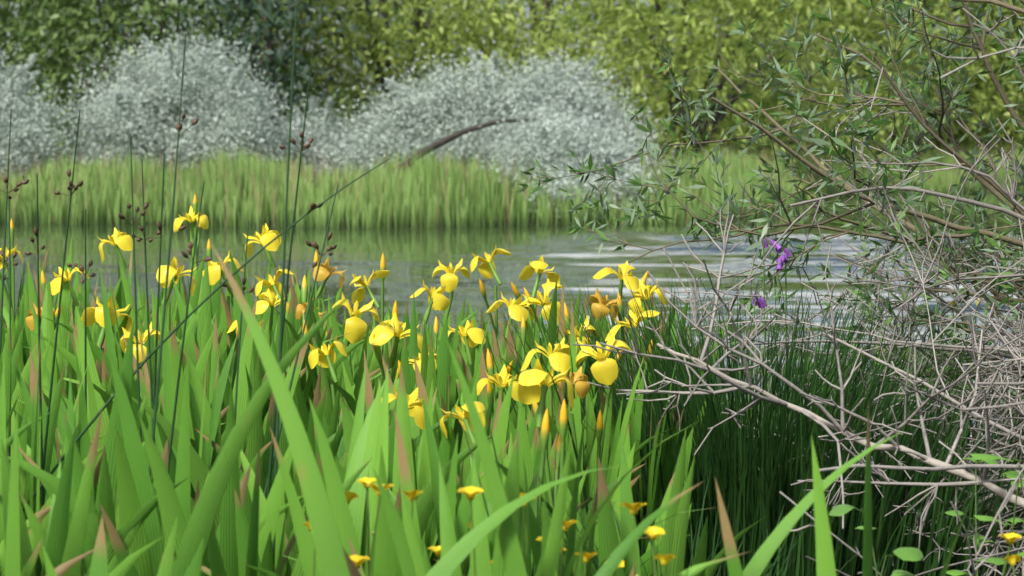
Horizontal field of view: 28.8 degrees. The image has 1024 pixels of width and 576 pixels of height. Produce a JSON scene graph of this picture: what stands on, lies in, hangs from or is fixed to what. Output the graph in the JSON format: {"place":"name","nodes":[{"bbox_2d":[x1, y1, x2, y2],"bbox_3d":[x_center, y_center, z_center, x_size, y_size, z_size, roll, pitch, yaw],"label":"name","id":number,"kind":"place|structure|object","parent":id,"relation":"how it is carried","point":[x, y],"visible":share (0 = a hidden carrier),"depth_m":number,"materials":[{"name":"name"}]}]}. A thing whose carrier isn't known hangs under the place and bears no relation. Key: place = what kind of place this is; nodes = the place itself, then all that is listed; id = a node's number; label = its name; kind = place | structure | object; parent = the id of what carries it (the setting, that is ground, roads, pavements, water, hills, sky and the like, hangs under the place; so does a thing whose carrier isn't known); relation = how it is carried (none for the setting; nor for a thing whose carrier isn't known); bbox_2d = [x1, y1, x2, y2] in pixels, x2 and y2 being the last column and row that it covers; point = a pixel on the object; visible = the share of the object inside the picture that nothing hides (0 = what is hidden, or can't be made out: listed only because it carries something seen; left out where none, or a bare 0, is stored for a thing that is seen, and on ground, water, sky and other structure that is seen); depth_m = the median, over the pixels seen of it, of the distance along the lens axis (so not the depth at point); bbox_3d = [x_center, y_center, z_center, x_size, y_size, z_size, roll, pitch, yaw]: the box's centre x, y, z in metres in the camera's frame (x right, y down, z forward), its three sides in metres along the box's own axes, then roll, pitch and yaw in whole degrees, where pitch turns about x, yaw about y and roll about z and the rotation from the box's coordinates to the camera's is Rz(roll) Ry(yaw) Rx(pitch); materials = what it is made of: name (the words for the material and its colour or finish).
{"place":"outdoors","nodes":[
{"label":"outdoors","id":0,"kind":"place"},
{"bbox_2d":[0,193,1023,449],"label":"water","id":1,"kind":"structure","parent":0,"point":[412,255],"depth_m":21.41,"materials":[{"name":"grey liquid"}]},
{"bbox_2d":[0,143,1023,227],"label":"reeds","id":2,"kind":"object","parent":1,"relation":"in","point":[481,206],"visible":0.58,"depth_m":30.56,"materials":[{"name":"green plant"}]},
{"bbox_2d":[0,139,1023,575],"bbox_3d":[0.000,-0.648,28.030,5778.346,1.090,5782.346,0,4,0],"label":"ground","id":3,"kind":"structure","parent":0,"point":[530,219],"depth_m":29.93,"materials":[{"name":"brown soil"}]},
{"bbox_2d":[0,32,91,178],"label":"silver shrub","id":4,"kind":"object","parent":3,"relation":"on","point":[22,129],"visible":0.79,"depth_m":34.00,"materials":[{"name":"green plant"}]},
{"bbox_2d":[0,0,202,169],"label":"dark tree","id":5,"kind":"object","parent":3,"relation":"on","point":[3,41],"visible":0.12,"depth_m":44.86,"materials":[{"name":"green plant"}]},
{"bbox_2d":[48,23,335,178],"bbox_3d":[-5.704,-2.703,35.031,5.256,4.013,3.562,0,4,0],"label":"silver shrub","id":6,"kind":"object","parent":3,"relation":"on","point":[131,109],"visible":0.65,"depth_m":34.59,"materials":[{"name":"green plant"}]},
{"bbox_2d":[0,0,386,168],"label":"willow tree","id":7,"kind":"object","parent":3,"relation":"on","point":[147,7],"visible":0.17,"depth_m":42.41,"materials":[{"name":"green plant"}]},
{"bbox_2d":[0,0,389,570],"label":"rush stems","id":8,"kind":"object","parent":3,"relation":"on","point":[154,391],"visible":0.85,"depth_m":3.39,"materials":[{"name":"green plant"}]},
{"bbox_2d":[89,0,411,159],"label":"dark tree","id":9,"kind":"object","parent":3,"relation":"on","point":[280,52],"visible":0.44,"depth_m":40.50,"materials":[{"name":"green plant"}]},
{"bbox_2d":[0,36,628,196],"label":"shrub branch","id":10,"kind":"object","parent":3,"relation":"on","point":[446,140],"visible":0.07,"depth_m":32.15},
{"bbox_2d":[274,78,366,180],"bbox_3d":[-3.196,-2.403,35.873,3.366,2.779,2.638,0,4,0],"label":"silver shrub","id":11,"kind":"object","parent":3,"relation":"on","point":[322,130],"visible":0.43,"depth_m":35.64,"materials":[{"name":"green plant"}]},
{"bbox_2d":[221,0,627,173],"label":"willow tree","id":12,"kind":"object","parent":3,"relation":"on","point":[436,37],"visible":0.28,"depth_m":43.09,"materials":[{"name":"green plant"}]},
{"bbox_2d":[83,334,886,575],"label":"dry iris leaves","id":13,"kind":"object","parent":3,"relation":"on","point":[288,549],"visible":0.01,"depth_m":3.01,"materials":[{"name":"brown plant"}]},
{"bbox_2d":[285,482,688,575],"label":"grass plant","id":14,"kind":"object","parent":3,"relation":"on","point":[576,531],"depth_m":3.97,"materials":[{"name":"green plant"}]},
{"bbox_2d":[293,29,683,223],"bbox_3d":[-0.384,-2.409,32.641,6.955,3.771,6.230,0,4,0],"label":"silver shrub","id":15,"kind":"object","parent":3,"relation":"on","point":[551,134],"visible":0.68,"depth_m":33.42,"materials":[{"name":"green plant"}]},
{"bbox_2d":[0,194,1014,575],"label":"flower stems","id":16,"kind":"object","parent":3,"relation":"on","point":[542,424],"visible":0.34,"depth_m":4.34,"materials":[{"name":"green plant"}]},
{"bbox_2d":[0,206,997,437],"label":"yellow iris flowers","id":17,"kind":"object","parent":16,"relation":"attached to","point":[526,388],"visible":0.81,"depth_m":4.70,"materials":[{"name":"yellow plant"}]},
{"bbox_2d":[0,139,1020,226],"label":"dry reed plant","id":18,"kind":"object","parent":3,"relation":"on","point":[324,163],"visible":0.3,"depth_m":31.22,"materials":[{"name":"green plant"}]},
{"bbox_2d":[0,231,1023,575],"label":"iris leaves","id":19,"kind":"object","parent":3,"relation":"on","point":[110,507],"visible":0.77,"depth_m":3.14,"materials":[{"name":"green plant"}]},
{"bbox_2d":[0,0,1023,164],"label":"tree","id":20,"kind":"object","parent":3,"relation":"on","point":[718,115],"visible":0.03,"depth_m":45.67,"materials":[{"name":"green plant"}]},
{"bbox_2d":[0,0,1023,162],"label":"tree row","id":21,"kind":"object","parent":3,"relation":"on","point":[395,7],"visible":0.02,"depth_m":66.39,"materials":[{"name":"green plant"}]},
{"bbox_2d":[347,0,701,167],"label":"willow tree","id":22,"kind":"object","parent":3,"relation":"on","point":[555,30],"visible":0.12,"depth_m":48.30,"materials":[{"name":"green plant"}]},
{"bbox_2d":[303,301,1021,570],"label":"buttercup flowers","id":23,"kind":"object","parent":3,"relation":"on","point":[653,533],"visible":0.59,"depth_m":2.67,"materials":[{"name":"yellow plant"}]},
{"bbox_2d":[401,253,1023,575],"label":"grass clump","id":24,"kind":"object","parent":3,"relation":"on","point":[752,494],"visible":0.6,"depth_m":4.25,"materials":[{"name":"green plant"}]},
{"bbox_2d":[465,0,987,201],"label":"willow tree","id":25,"kind":"object","parent":3,"relation":"on","point":[707,38],"visible":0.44,"depth_m":40.82,"materials":[{"name":"green plant"}]},
{"bbox_2d":[515,0,1023,575],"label":"willow shrub","id":26,"kind":"object","parent":3,"relation":"on","point":[993,186],"depth_m":4.79,"materials":[{"name":"grey plant"}]},
{"bbox_2d":[697,0,1023,159],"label":"willow tree","id":27,"kind":"object","parent":3,"relation":"on","point":[999,110],"visible":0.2,"depth_m":54.37,"materials":[{"name":"green plant"}]},
{"bbox_2d":[723,238,1023,575],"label":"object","id":28,"kind":"object","parent":3,"relation":"on","point":[909,553],"visible":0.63,"depth_m":3.23,"materials":[{"name":"green plant"}]},
{"bbox_2d":[752,238,791,308],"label":"purple flowers","id":29,"kind":"object","parent":28,"relation":"attached to","point":[761,303],"visible":0.94,"depth_m":4.54,"materials":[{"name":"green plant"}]},
{"bbox_2d":[0,0,1023,137],"label":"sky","id":30,"kind":"structure","parent":0,"point":[16,5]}
]}

